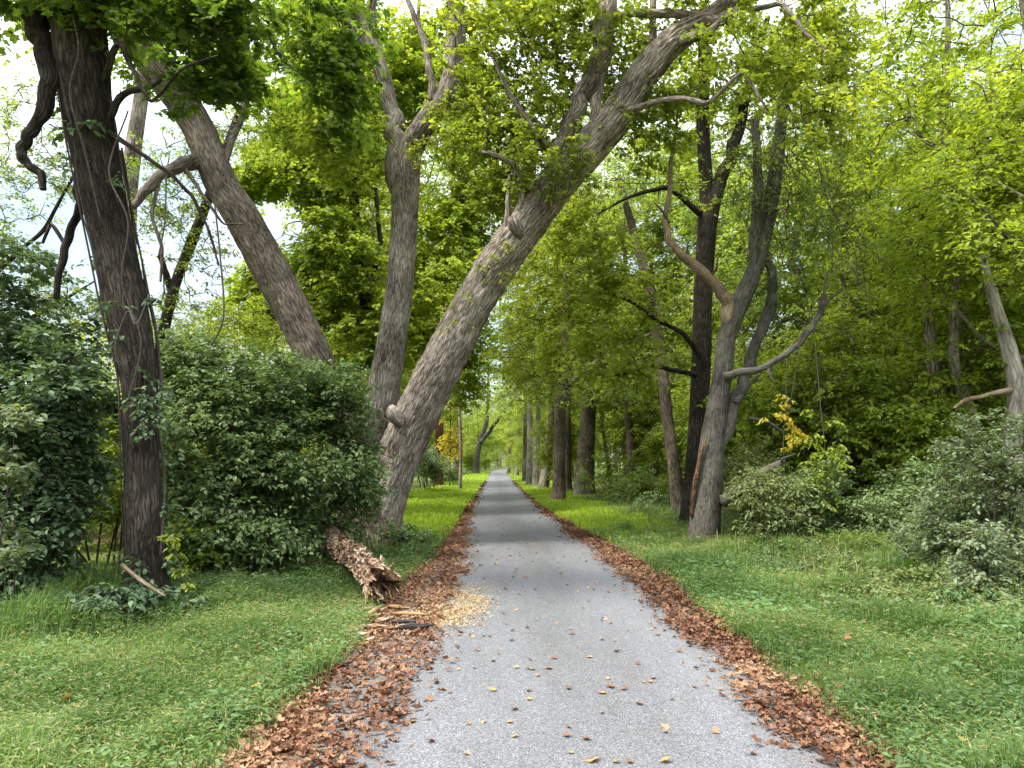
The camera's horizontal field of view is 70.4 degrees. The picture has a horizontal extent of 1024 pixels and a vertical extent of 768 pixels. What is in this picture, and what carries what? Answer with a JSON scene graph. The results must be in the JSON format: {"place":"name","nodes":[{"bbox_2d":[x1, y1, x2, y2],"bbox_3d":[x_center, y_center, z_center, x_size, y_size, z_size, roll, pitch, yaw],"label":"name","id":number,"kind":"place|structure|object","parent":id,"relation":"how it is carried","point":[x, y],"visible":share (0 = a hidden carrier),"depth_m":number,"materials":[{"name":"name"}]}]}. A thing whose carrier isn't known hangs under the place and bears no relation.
{"place":"outdoors","nodes":[
{"label":"outdoors","id":0,"kind":"place"},
{"bbox_2d":[0,462,1023,767],"bbox_3d":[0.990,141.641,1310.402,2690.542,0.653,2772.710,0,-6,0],"label":"ground","id":1,"kind":"structure","parent":0,"point":[414,486],"depth_m":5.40,"materials":[{"name":"green plant"}]},
{"bbox_2d":[0,403,47,613],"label":"sapling shrub","id":2,"kind":"object","parent":1,"relation":"on","point":[14,559],"visible":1,"depth_m":7.15,"materials":[{"name":"green plant"}]},
{"bbox_2d":[0,229,172,621],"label":"dark bush","id":3,"kind":"object","parent":1,"relation":"on","point":[72,474],"visible":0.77,"depth_m":8.17,"materials":[{"name":"green plant"}]},
{"bbox_2d":[120,563,165,596],"bbox_3d":[-3.796,2.011,7.439,0.653,0.307,0.062,-3,-7,24],"label":"dead stick","id":4,"kind":"object","parent":1,"relation":"on","point":[132,573],"visible":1,"depth_m":7.42,"materials":[{"name":"brown wood"}]},
{"bbox_2d":[0,56,288,362],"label":"sparse tree","id":5,"kind":"object","parent":1,"relation":"on","point":[159,211],"visible":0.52,"depth_m":15.94,"materials":[{"name":"green plant"}]},
{"bbox_2d":[0,576,289,633],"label":"ground creeper","id":6,"kind":"object","parent":1,"relation":"on","point":[102,597],"visible":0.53,"depth_m":7.25,"materials":[{"name":"green plant"}]},
{"bbox_2d":[45,370,250,578],"bbox_3d":[-5.576,1.245,10.068,3.929,3.278,2.610,-5,-8,39],"label":"undergrowth bush","id":7,"kind":"object","parent":1,"relation":"on","point":[114,491],"visible":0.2,"depth_m":9.93,"materials":[{"name":"green plant"}]},
{"bbox_2d":[13,291,288,513],"bbox_3d":[-10.203,0.416,19.077,8.500,6.335,5.320,0,-6,0],"label":"undergrowth bush","id":8,"kind":"object","parent":1,"relation":"on","point":[263,326],"visible":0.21,"depth_m":19.66,"materials":[{"name":"green leaf"},{"name":"twig"}]},
{"bbox_2d":[107,17,270,525],"bbox_3d":[-8.923,-4.051,17.566,5.840,15.025,3.911,0,-6,0],"label":"pale slim tree","id":9,"kind":"object","parent":1,"relation":"on","point":[137,121],"visible":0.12,"depth_m":17.91,"materials":[{"name":"grey plant"}]},
{"bbox_2d":[160,407,233,513],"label":"woodland tree","id":10,"kind":"object","parent":1,"relation":"on","point":[202,453],"visible":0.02,"depth_m":15.93,"materials":[{"name":"green plant"}]},
{"bbox_2d":[0,0,403,601],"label":"vine covered tree","id":11,"kind":"object","parent":1,"relation":"on","point":[234,69],"visible":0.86,"depth_m":8.17,"materials":[{"name":"green plant"}]},
{"bbox_2d":[44,17,224,604],"bbox_3d":[-4.271,-0.745,8.192,2.426,6.500,1.249,0,-6,0],"label":"climbing vine","id":12,"kind":"object","parent":11,"relation":"attached to","point":[151,403],"visible":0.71,"depth_m":8.09,"materials":[{"name":"green plant"}]},
{"bbox_2d":[156,533,196,592],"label":"creeper","id":13,"kind":"object","parent":11,"relation":"attached to","point":[170,539],"visible":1,"depth_m":7.81,"materials":[{"name":"green plant"}]},
{"bbox_2d":[3,0,408,546],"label":"slanted tree","id":14,"kind":"object","parent":1,"relation":"on","point":[266,262],"visible":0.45,"depth_m":13.54,"materials":[{"name":"brown plant"}]},
{"bbox_2d":[133,72,298,363],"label":"slim tree","id":15,"kind":"object","parent":1,"relation":"on","point":[176,279],"visible":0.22,"depth_m":16.44,"materials":[{"name":"green plant"}]},
{"bbox_2d":[189,687,268,730],"bbox_3d":[-1.764,2.026,4.467,0.447,0.204,0.391,-3,-7,27],"label":"clover patch","id":16,"kind":"object","parent":1,"relation":"on","point":[253,708],"visible":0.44,"depth_m":4.47,"materials":[{"name":"green plant"}]},
{"bbox_2d":[111,320,401,576],"bbox_3d":[-3.779,1.044,11.031,4.073,3.946,3.825,0,-6,0],"label":"honeysuckle bush","id":17,"kind":"object","parent":1,"relation":"on","point":[247,416],"visible":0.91,"depth_m":10.48,"materials":[{"name":"green plant"}]},
{"bbox_2d":[229,325,328,391],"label":"woodland tree","id":18,"kind":"object","parent":1,"relation":"on","point":[260,361],"visible":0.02,"depth_m":36.45,"materials":[{"name":"green plant"}]},
{"bbox_2d":[280,183,429,375],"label":"woodland tree","id":19,"kind":"object","parent":1,"relation":"on","point":[295,228],"visible":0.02,"depth_m":45.13,"materials":[{"name":"green plant"}]},
{"bbox_2d":[319,512,402,605],"bbox_3d":[-2.319,2.332,10.101,0.528,0.896,5.101,3,-7,-24],"label":"fallen log","id":20,"kind":"object","parent":1,"relation":"on","point":[375,577],"visible":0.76,"depth_m":8.57,"materials":[{"name":"brown wood"}]},
{"bbox_2d":[209,0,520,511],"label":"bright maple","id":21,"kind":"object","parent":1,"relation":"on","point":[334,263],"visible":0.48,"depth_m":21.99,"materials":[{"name":"green plant"}]},
{"bbox_2d":[265,76,481,428],"bbox_3d":[-5.715,-4.464,29.645,9.763,18.464,9.960,-4,-7,31],"label":"woodland tree","id":22,"kind":"object","parent":1,"relation":"on","point":[373,223],"visible":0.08,"depth_m":29.70,"materials":[{"name":"green plant"}]},
{"bbox_2d":[271,29,500,367],"bbox_3d":[-5.267,-5.538,33.017,10.880,21.373,11.054,-4,-7,32],"label":"woodland tree","id":23,"kind":"object","parent":1,"relation":"on","point":[431,167],"depth_m":32.37,"materials":[{"name":"green plant"}]},
{"bbox_2d":[350,517,434,553],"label":"base weeds","id":24,"kind":"object","parent":1,"relation":"on","point":[404,534],"visible":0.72,"depth_m":12.97,"materials":[{"name":"green plant"}]},
{"bbox_2d":[334,162,465,427],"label":"woodland tree","id":25,"kind":"object","parent":1,"relation":"on","point":[436,174],"depth_m":53.20,"materials":[{"name":"green plant"}]},
{"bbox_2d":[249,0,553,529],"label":"forked tree","id":26,"kind":"object","parent":1,"relation":"on","point":[399,161],"visible":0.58,"depth_m":15.75,"materials":[{"name":"grey plant"}]},
{"bbox_2d":[415,445,465,488],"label":"bush","id":27,"kind":"object","parent":1,"relation":"on","point":[427,468],"visible":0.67,"depth_m":37.49,"materials":[{"name":"green plant"}]},
{"bbox_2d":[405,230,495,485],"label":"red barked tree","id":28,"kind":"object","parent":1,"relation":"on","point":[438,430],"visible":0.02,"depth_m":44.21,"materials":[{"name":"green plant"}]},
{"bbox_2d":[457,391,462,488],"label":"dead tree","id":29,"kind":"object","parent":1,"relation":"on","point":[460,450],"visible":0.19,"depth_m":39.78,"materials":[{"name":"grey plant"}]},
{"bbox_2d":[435,389,469,485],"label":"golden vine","id":30,"kind":"object","parent":29,"relation":"attached to","point":[453,445],"visible":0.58,"depth_m":40.33,"materials":[{"name":"plant"}]},
{"bbox_2d":[443,400,476,467],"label":"woodland tree","id":31,"kind":"object","parent":1,"relation":"on","point":[462,422],"visible":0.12,"depth_m":142.42,"materials":[{"name":"green plant"}]},
{"bbox_2d":[463,447,481,471],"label":"woodland tree","id":32,"kind":"object","parent":1,"relation":"on","point":[469,458],"visible":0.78,"depth_m":98.64,"materials":[{"name":"green plant"}]},
{"bbox_2d":[463,437,482,463],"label":"woodland tree","id":33,"kind":"object","parent":1,"relation":"on","point":[471,448],"visible":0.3,"depth_m":108.44,"materials":[{"name":"green plant"}]},
{"bbox_2d":[462,406,495,466],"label":"woodland tree","id":34,"kind":"object","parent":1,"relation":"on","point":[485,442],"visible":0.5,"depth_m":111.92,"materials":[{"name":"green plant"}]},
{"bbox_2d":[467,401,498,437],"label":"woodland tree","id":35,"kind":"object","parent":1,"relation":"on","point":[479,416],"visible":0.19,"depth_m":196.16,"materials":[{"name":"green plant"}]},
{"bbox_2d":[471,417,501,469],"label":"woodland tree","id":36,"kind":"object","parent":1,"relation":"on","point":[496,442],"visible":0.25,"depth_m":135.74,"materials":[{"name":"green plant"}]},
{"bbox_2d":[463,353,512,473],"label":"forked tree","id":37,"kind":"object","parent":1,"relation":"on","point":[483,435],"visible":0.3,"depth_m":90.13,"materials":[{"name":"green plant"}]},
{"bbox_2d":[488,406,507,467],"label":"woodland tree","id":38,"kind":"object","parent":1,"relation":"on","point":[500,449],"visible":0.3,"depth_m":161.60,"materials":[{"name":"green plant"}]},
{"bbox_2d":[483,363,514,473],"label":"roadside tree","id":39,"kind":"object","parent":1,"relation":"on","point":[509,453],"visible":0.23,"depth_m":97.13,"materials":[{"name":"green plant"}]},
{"bbox_2d":[482,358,520,475],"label":"roadside tree","id":40,"kind":"object","parent":1,"relation":"on","point":[517,433],"visible":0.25,"depth_m":78.79,"materials":[{"name":"green plant"}]},
{"bbox_2d":[490,277,549,484],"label":"roadside tree","id":41,"kind":"object","parent":1,"relation":"on","point":[529,456],"visible":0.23,"depth_m":47.60,"materials":[{"name":"green plant"}]},
{"bbox_2d":[482,303,557,480],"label":"roadside tree","id":42,"kind":"object","parent":1,"relation":"on","point":[524,445],"visible":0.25,"depth_m":55.67,"materials":[{"name":"green plant"}]},
{"bbox_2d":[501,393,544,469],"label":"woodland tree","id":43,"kind":"object","parent":1,"relation":"on","point":[510,434],"visible":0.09,"depth_m":81.38,"materials":[{"name":"green plant"}]},
{"bbox_2d":[489,273,557,485],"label":"roadside tree","id":44,"kind":"object","parent":1,"relation":"on","point":[535,477],"visible":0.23,"depth_m":45.52,"materials":[{"name":"green plant"}]},
{"bbox_2d":[500,387,548,473],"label":"woodland tree","id":45,"kind":"object","parent":1,"relation":"on","point":[519,424],"visible":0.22,"depth_m":65.78,"materials":[{"name":"green plant"}]},
{"bbox_2d":[513,437,543,472],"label":"woodland tree","id":46,"kind":"object","parent":1,"relation":"on","point":[519,446],"visible":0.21,"depth_m":61.62,"materials":[{"name":"green plant"}]},
{"bbox_2d":[332,472,760,549],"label":"sunny grass","id":47,"kind":"structure","parent":1,"relation":"on","point":[571,506],"depth_m":23.19,"materials":[{"name":"green plant"}]},
{"bbox_2d":[529,413,578,481],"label":"woodland tree","id":48,"kind":"object","parent":1,"relation":"on","point":[542,457],"visible":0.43,"depth_m":39.20,"materials":[{"name":"green plant"}]},
{"bbox_2d":[492,226,618,487],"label":"roadside tree","id":49,"kind":"object","parent":1,"relation":"on","point":[544,482],"visible":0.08,"depth_m":40.47,"materials":[{"name":"green plant"}]},
{"bbox_2d":[113,480,997,767],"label":"leaf litter","id":50,"kind":"object","parent":1,"relation":"on","point":[619,560],"visible":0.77,"depth_m":5.30,"materials":[{"name":"brown plant"}]},
{"bbox_2d":[397,623,433,629],"bbox_3d":[-0.906,2.293,6.849,0.347,0.062,0.109,1,-6,-12],"label":"charred chunk","id":51,"kind":"object","parent":50,"relation":"on","point":[410,626],"visible":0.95,"depth_m":6.82,"materials":[{"name":"grey wood"}]},
{"bbox_2d":[482,93,651,500],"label":"roadside tree","id":52,"kind":"object","parent":1,"relation":"on","point":[558,491],"visible":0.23,"depth_m":28.85,"materials":[{"name":"green plant"}]},
{"bbox_2d":[489,193,644,490],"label":"woodland tree","id":53,"kind":"object","parent":1,"relation":"on","point":[568,481],"visible":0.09,"depth_m":37.83,"materials":[{"name":"green plant"}]},
{"bbox_2d":[545,390,617,471],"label":"woodland tree","id":54,"kind":"object","parent":1,"relation":"on","point":[597,436],"visible":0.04,"depth_m":62.05,"materials":[{"name":"green plant"}]},
{"bbox_2d":[521,256,654,487],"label":"woodland tree","id":55,"kind":"object","parent":1,"relation":"on","point":[602,427],"visible":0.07,"depth_m":38.79,"materials":[{"name":"green plant"}]},
{"bbox_2d":[498,133,687,512],"bbox_3d":[2.424,-1.759,21.264,6.000,11.472,4.698,0,-6,0],"label":"thin leaning tree","id":56,"kind":"object","parent":1,"relation":"on","point":[674,470],"visible":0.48,"depth_m":21.22,"materials":[{"name":"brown plant"}]},
{"bbox_2d":[517,129,723,482],"bbox_3d":[4.973,-3.414,31.842,8.456,16.849,9.244,5,-8,-40],"label":"woodland tree","id":57,"kind":"object","parent":1,"relation":"on","point":[630,442],"visible":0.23,"depth_m":30.66,"materials":[{"name":"green plant"}]},
{"bbox_2d":[574,449,669,504],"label":"brush clump","id":58,"kind":"object","parent":1,"relation":"on","point":[630,485],"visible":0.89,"depth_m":25.14,"materials":[{"name":"green plant"}]},
{"bbox_2d":[349,0,906,544],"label":"leaning tree","id":59,"kind":"object","parent":1,"relation":"on","point":[575,152],"visible":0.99,"depth_m":13.51,"materials":[{"name":"grey plant"}]},
{"bbox_2d":[587,490,670,507],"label":"brush clump","id":60,"kind":"object","parent":1,"relation":"on","point":[655,498],"visible":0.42,"depth_m":22.43,"materials":[{"name":"green plant"}]},
{"bbox_2d":[552,77,719,494],"bbox_3d":[4.793,-4.521,33.322,8.566,19.543,7.501,3,-7,-28],"label":"roadside tree","id":61,"kind":"object","parent":1,"relation":"on","point":[586,446],"visible":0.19,"depth_m":33.28,"materials":[{"name":"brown plant"}]},
{"bbox_2d":[604,400,668,480],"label":"woodland tree","id":62,"kind":"object","parent":1,"relation":"on","point":[624,445],"visible":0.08,"depth_m":37.23,"materials":[{"name":"green plant"}]},
{"bbox_2d":[556,122,733,489],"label":"woodland tree","id":63,"kind":"object","parent":1,"relation":"on","point":[602,414],"visible":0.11,"depth_m":33.09,"materials":[{"name":"green plant"}]},
{"bbox_2d":[609,351,690,475],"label":"woodland tree","id":64,"kind":"object","parent":1,"relation":"on","point":[621,431],"visible":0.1,"depth_m":31.79,"materials":[{"name":"green plant"}]},
{"bbox_2d":[635,406,681,487],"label":"woodland tree","id":65,"kind":"object","parent":1,"relation":"on","point":[643,455],"visible":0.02,"depth_m":34.69,"materials":[{"name":"green plant"}]},
{"bbox_2d":[628,373,690,485],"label":"woodland tree","id":66,"kind":"object","parent":1,"relation":"on","point":[654,449],"visible":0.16,"depth_m":27.16,"materials":[{"name":"green plant"}]},
{"bbox_2d":[477,0,856,524],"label":"tall dark tree","id":67,"kind":"object","parent":1,"relation":"on","point":[706,212],"visible":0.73,"depth_m":16.52,"materials":[{"name":"green plant"}]},
{"bbox_2d":[651,368,743,492],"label":"woodland tree","id":68,"kind":"object","parent":1,"relation":"on","point":[678,408],"visible":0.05,"depth_m":25.10,"materials":[{"name":"green plant"}]},
{"bbox_2d":[675,353,770,488],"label":"woodland tree","id":69,"kind":"object","parent":1,"relation":"on","point":[682,420],"visible":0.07,"depth_m":21.88,"materials":[{"name":"green plant"}]},
{"bbox_2d":[638,92,840,380],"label":"woodland tree","id":70,"kind":"object","parent":1,"relation":"on","point":[721,223],"visible":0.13,"depth_m":28.80,"materials":[{"name":"green plant"}]},
{"bbox_2d":[677,331,819,472],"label":"woodland tree","id":71,"kind":"object","parent":1,"relation":"on","point":[740,344],"visible":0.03,"depth_m":20.56,"materials":[{"name":"green plant"}]},
{"bbox_2d":[654,0,881,543],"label":"many stemmed tree","id":72,"kind":"object","parent":1,"relation":"on","point":[707,501],"visible":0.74,"depth_m":14.00,"materials":[{"name":"green plant"}]},
{"bbox_2d":[623,77,902,421],"bbox_3d":[4.713,-2.474,13.758,5.242,6.424,2.599,0,-6,0],"label":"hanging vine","id":73,"kind":"object","parent":72,"relation":"hanging from","point":[825,223],"visible":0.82,"depth_m":13.84,"materials":[{"name":"green plant"}]},
{"bbox_2d":[756,358,812,463],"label":"sapling","id":74,"kind":"object","parent":72,"relation":"attached to","point":[792,436],"visible":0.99,"depth_m":13.16,"materials":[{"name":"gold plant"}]},
{"bbox_2d":[696,351,857,509],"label":"woodland tree","id":75,"kind":"object","parent":1,"relation":"on","point":[743,420],"visible":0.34,"depth_m":15.93,"materials":[{"name":"green plant"}]},
{"bbox_2d":[720,432,842,542],"bbox_3d":[4.888,2.059,13.895,2.240,2.321,3.608,0,-6,0],"label":"brush clump","id":76,"kind":"object","parent":1,"relation":"on","point":[762,487],"visible":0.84,"depth_m":12.85,"materials":[{"name":"green plant"}]},
{"bbox_2d":[670,53,896,381],"bbox_3d":[9.086,-3.900,24.298,8.053,16.047,8.803,-5,-8,37],"label":"woodland tree","id":77,"kind":"object","parent":1,"relation":"on","point":[735,259],"visible":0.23,"depth_m":24.18,"materials":[{"name":"green plant"}]},
{"bbox_2d":[734,370,856,513],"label":"woodland tree","id":78,"kind":"object","parent":1,"relation":"on","point":[805,377],"visible":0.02,"depth_m":17.69,"materials":[{"name":"green plant"}]},
{"bbox_2d":[574,476,1023,678],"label":"tall weeds","id":79,"kind":"object","parent":1,"relation":"on","point":[844,563],"visible":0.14,"depth_m":9.24,"materials":[{"name":"green plant"}]},
{"bbox_2d":[733,314,914,525],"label":"woodland tree","id":80,"kind":"object","parent":1,"relation":"on","point":[880,377],"visible":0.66,"depth_m":15.32,"materials":[{"name":"green plant"}]},
{"bbox_2d":[756,286,974,509],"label":"woodland tree","id":81,"kind":"object","parent":1,"relation":"on","point":[836,332],"visible":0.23,"depth_m":15.84,"materials":[{"name":"green plant"}]},
{"bbox_2d":[712,8,1023,491],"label":"woodland tree","id":82,"kind":"object","parent":1,"relation":"on","point":[783,298],"depth_m":19.72,"materials":[{"name":"green plant"}]},
{"bbox_2d":[796,525,940,559],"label":"clump","id":83,"kind":"object","parent":1,"relation":"on","point":[860,540],"visible":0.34,"depth_m":10.82,"materials":[{"name":"green plant"}]},
{"bbox_2d":[772,283,975,494],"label":"woodland tree","id":84,"kind":"object","parent":1,"relation":"on","point":[896,319],"visible":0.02,"depth_m":17.99,"materials":[{"name":"green plant"}]},
{"bbox_2d":[778,91,1000,344],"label":"woodland tree","id":85,"kind":"object","parent":1,"relation":"on","point":[851,237],"depth_m":32.38,"materials":[{"name":"green plant"}]},
{"bbox_2d":[782,442,1008,539],"bbox_3d":[6.656,2.075,12.883,3.874,2.116,2.770,-3,-7,24],"label":"brush clump","id":86,"kind":"object","parent":1,"relation":"on","point":[914,476],"visible":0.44,"depth_m":12.62,"materials":[{"name":"green plant"}]},
{"bbox_2d":[789,341,854,513],"bbox_3d":[5.404,0.730,12.799,1.175,3.068,0.453,0,-6,0],"label":"leafy creeper","id":87,"kind":"object","parent":86,"relation":"on","point":[841,463],"visible":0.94,"depth_m":12.71,"materials":[{"name":"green plant"}]},
{"bbox_2d":[780,92,1011,464],"bbox_3d":[13.530,-3.371,25.407,8.730,15.235,9.202,-5,-8,41],"label":"woodland tree","id":88,"kind":"object","parent":1,"relation":"on","point":[982,327],"visible":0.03,"depth_m":24.34,"materials":[{"name":"green plant"}]},
{"bbox_2d":[775,0,1023,489],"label":"woodland tree","id":89,"kind":"object","parent":1,"relation":"on","point":[945,114],"depth_m":15.75,"materials":[{"name":"green plant"}]},
{"bbox_2d":[827,350,1001,499],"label":"woodland tree","id":90,"kind":"object","parent":1,"relation":"on","point":[925,419],"visible":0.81,"depth_m":14.20,"materials":[{"name":"green plant"}]},
{"bbox_2d":[846,307,990,480],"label":"woodland tree","id":91,"kind":"object","parent":1,"relation":"on","point":[881,311],"depth_m":21.55,"materials":[{"name":"green plant"}]},
{"bbox_2d":[839,0,1023,389],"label":"woodland tree","id":92,"kind":"object","parent":1,"relation":"on","point":[933,62],"visible":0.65,"depth_m":13.95,"materials":[{"name":"green plant"}]},
{"bbox_2d":[879,313,997,450],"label":"woodland tree","id":93,"kind":"object","parent":1,"relation":"on","point":[938,338],"visible":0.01,"depth_m":18.06,"materials":[{"name":"green plant"}]},
{"bbox_2d":[864,70,1015,365],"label":"woodland tree","id":94,"kind":"object","parent":1,"relation":"on","point":[974,212],"visible":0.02,"depth_m":24.79,"materials":[{"name":"green plant"}]},
{"bbox_2d":[866,120,1023,539],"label":"tree","id":95,"kind":"object","parent":1,"relation":"on","point":[1014,372],"visible":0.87,"depth_m":13.03,"materials":[{"name":"green plant"}]},
{"bbox_2d":[882,406,1023,601],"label":"silver bush","id":96,"kind":"object","parent":1,"relation":"on","point":[1007,477],"visible":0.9,"depth_m":8.94,"materials":[{"name":"green plant"}]},
{"bbox_2d":[899,574,1011,611],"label":"weed clump","id":97,"kind":"object","parent":1,"relation":"on","point":[954,592],"visible":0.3,"depth_m":7.60,"materials":[{"name":"green plant"}]},
{"bbox_2d":[895,352,1023,481],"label":"woodland tree","id":98,"kind":"object","parent":1,"relation":"on","point":[988,406],"visible":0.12,"depth_m":14.93,"materials":[{"name":"green plant"}]},
{"bbox_2d":[902,0,1023,350],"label":"tree","id":99,"kind":"object","parent":1,"relation":"on","point":[976,35],"visible":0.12,"depth_m":20.99,"materials":[{"name":"green plant"}]},
{"bbox_2d":[940,314,1023,454],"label":"woodland tree","id":100,"kind":"object","parent":1,"relation":"on","point":[995,385],"visible":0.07,"depth_m":15.74,"materials":[{"name":"green plant"}]},
{"bbox_2d":[0,0,1023,460],"label":"sky","id":101,"kind":"structure","parent":0,"point":[78,251],"materials":[{"name":"white"}]},
{"bbox_2d":[286,468,863,767],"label":"gravel path","id":102,"kind":"structure","parent":0,"point":[625,725],"depth_m":5.25,"materials":[{"name":"grey gravel"}]},
{"bbox_2d":[370,576,512,642],"bbox_3d":[-0.646,2.463,8.184,1.554,0.039,3.601,0,-6,0],"label":"sawdust","id":103,"kind":"object","parent":102,"relation":"on","point":[460,597],"visible":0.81,"depth_m":7.80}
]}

